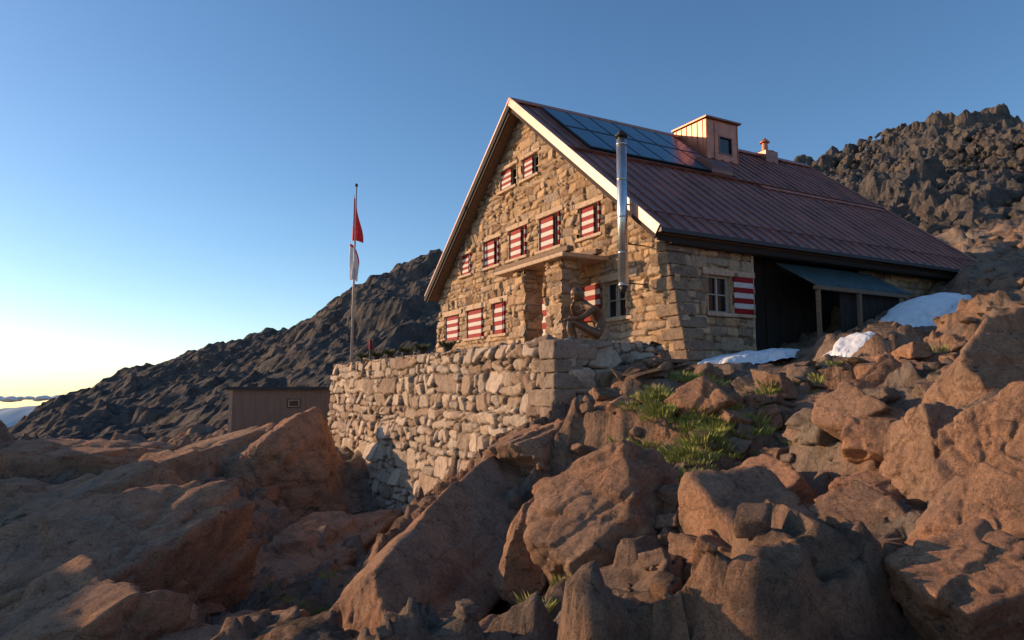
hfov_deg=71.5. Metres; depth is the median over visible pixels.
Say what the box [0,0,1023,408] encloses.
sky
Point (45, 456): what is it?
boulder
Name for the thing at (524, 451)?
boulder
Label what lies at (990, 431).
boulder
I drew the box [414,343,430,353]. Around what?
potted plant
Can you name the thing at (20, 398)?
cloud
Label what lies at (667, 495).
boulder
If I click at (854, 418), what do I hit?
boulder field
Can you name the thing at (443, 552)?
boulder
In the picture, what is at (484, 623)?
boulder
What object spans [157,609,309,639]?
boulder
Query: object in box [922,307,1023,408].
boulder
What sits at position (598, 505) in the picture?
boulder
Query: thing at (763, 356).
snow patch
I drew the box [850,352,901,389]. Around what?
boulder
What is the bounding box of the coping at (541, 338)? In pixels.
[333,334,573,365]
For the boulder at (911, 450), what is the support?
on the ground
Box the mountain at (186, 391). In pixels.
[8,103,1023,439]
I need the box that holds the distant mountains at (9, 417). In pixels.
[0,406,35,427]
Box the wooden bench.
[642,358,689,369]
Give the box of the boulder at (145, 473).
[0,460,185,526]
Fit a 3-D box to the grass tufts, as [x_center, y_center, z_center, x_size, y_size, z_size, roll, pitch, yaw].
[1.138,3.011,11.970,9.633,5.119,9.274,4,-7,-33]
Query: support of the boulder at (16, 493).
on the ground
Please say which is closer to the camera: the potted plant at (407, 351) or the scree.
the potted plant at (407, 351)
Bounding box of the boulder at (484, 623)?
[479,614,498,631]
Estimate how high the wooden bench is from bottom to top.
1.000 m
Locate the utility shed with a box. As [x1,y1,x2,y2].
[226,387,329,432]
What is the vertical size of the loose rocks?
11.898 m
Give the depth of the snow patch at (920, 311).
18.12 m
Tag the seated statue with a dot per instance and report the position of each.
(596, 317)
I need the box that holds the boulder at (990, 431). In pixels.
[928,381,1023,502]
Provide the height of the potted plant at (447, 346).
0.370 m
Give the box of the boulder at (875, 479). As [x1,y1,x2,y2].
[828,469,903,500]
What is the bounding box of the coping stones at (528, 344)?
[333,338,563,367]
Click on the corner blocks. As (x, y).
(559, 351)
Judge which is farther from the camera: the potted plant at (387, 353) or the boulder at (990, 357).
the potted plant at (387, 353)
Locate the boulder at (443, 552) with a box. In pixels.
[328,431,525,638]
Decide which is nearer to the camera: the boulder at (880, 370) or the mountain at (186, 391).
the boulder at (880, 370)
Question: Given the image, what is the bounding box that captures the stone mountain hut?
[424,97,977,365]
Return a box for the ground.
[0,220,1023,639]
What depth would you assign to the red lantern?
25.18 m
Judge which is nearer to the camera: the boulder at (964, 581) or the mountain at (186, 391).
the boulder at (964, 581)
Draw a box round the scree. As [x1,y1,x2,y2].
[818,121,1023,235]
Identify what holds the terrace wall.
on the ground
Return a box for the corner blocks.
[527,340,600,416]
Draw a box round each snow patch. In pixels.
[698,348,799,364]
[822,331,875,356]
[880,292,971,330]
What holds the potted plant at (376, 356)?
on the coping at (541, 338)
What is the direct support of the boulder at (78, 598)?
on the ground
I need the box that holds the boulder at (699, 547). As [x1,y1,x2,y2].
[683,529,731,579]
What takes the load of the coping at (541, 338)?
on the core
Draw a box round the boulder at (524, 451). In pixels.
[483,420,563,477]
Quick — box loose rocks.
[3,235,1023,639]
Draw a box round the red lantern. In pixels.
[369,340,372,358]
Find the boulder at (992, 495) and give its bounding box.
[904,461,1023,545]
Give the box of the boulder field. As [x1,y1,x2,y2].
[0,342,950,624]
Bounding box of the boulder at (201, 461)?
[155,422,274,482]
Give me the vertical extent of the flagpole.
7.480 m
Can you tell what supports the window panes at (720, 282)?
in the stone mountain hut
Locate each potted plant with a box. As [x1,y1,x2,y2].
[356,353,368,361]
[370,350,383,359]
[383,348,396,357]
[397,346,413,355]
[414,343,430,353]
[437,339,457,351]
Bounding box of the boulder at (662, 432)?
[654,423,690,444]
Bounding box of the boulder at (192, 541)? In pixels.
[0,480,264,610]
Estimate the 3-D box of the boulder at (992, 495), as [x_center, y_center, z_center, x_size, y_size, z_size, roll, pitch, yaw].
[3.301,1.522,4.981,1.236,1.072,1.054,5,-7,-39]
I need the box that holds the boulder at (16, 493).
[0,477,62,509]
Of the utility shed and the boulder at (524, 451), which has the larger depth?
the utility shed
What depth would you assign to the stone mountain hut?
20.79 m
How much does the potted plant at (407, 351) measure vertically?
0.370 m
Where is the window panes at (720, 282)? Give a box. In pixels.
[495,157,724,316]
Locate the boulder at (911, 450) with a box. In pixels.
[879,401,962,504]
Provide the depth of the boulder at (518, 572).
7.73 m
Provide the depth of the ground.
6.41 m
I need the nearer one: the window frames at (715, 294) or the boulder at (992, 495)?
the boulder at (992, 495)
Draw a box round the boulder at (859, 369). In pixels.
[853,352,902,378]
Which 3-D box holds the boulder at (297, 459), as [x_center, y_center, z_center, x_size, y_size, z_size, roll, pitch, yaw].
[-6.732,4.956,22.183,4.283,4.462,2.411,2,-6,-21]
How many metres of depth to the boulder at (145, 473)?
16.53 m
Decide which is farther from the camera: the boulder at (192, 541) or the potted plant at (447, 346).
the potted plant at (447, 346)
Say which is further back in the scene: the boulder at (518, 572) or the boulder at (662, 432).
the boulder at (662, 432)
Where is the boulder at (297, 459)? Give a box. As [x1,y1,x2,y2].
[223,406,347,512]
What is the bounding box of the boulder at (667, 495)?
[655,484,678,513]
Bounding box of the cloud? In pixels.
[0,395,58,401]
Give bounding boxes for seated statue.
[557,287,613,348]
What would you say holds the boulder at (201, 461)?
on the ground
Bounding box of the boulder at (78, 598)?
[0,555,208,639]
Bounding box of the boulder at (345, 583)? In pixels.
[326,572,358,610]
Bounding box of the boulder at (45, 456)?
[0,437,178,478]
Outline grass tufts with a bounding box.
[263,344,950,621]
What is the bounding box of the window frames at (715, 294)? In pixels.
[495,155,727,317]
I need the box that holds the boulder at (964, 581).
[884,518,1023,639]
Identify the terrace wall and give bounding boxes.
[327,339,662,514]
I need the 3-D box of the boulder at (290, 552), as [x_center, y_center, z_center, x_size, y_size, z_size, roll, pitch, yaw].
[-4.875,6.504,18.236,2.215,2.870,5.146,-2,-6,21]
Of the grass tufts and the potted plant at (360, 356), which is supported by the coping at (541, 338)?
the potted plant at (360, 356)
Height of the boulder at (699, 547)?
0.676 m
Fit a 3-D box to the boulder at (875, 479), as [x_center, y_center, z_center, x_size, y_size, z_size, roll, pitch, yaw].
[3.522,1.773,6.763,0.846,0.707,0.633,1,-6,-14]
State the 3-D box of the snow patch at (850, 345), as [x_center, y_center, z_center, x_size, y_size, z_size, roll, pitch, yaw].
[7.200,0.620,14.912,1.092,0.864,1.820,-5,-8,44]
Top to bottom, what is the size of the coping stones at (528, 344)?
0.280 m
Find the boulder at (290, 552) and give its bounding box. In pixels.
[258,508,403,583]
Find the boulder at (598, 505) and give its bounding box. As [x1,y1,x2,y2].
[523,438,679,582]
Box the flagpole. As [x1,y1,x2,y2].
[349,184,362,361]
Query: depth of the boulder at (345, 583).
13.09 m
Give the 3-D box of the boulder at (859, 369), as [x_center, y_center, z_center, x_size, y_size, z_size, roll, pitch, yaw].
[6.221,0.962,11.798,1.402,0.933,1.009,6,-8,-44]
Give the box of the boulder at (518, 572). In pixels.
[493,497,545,605]

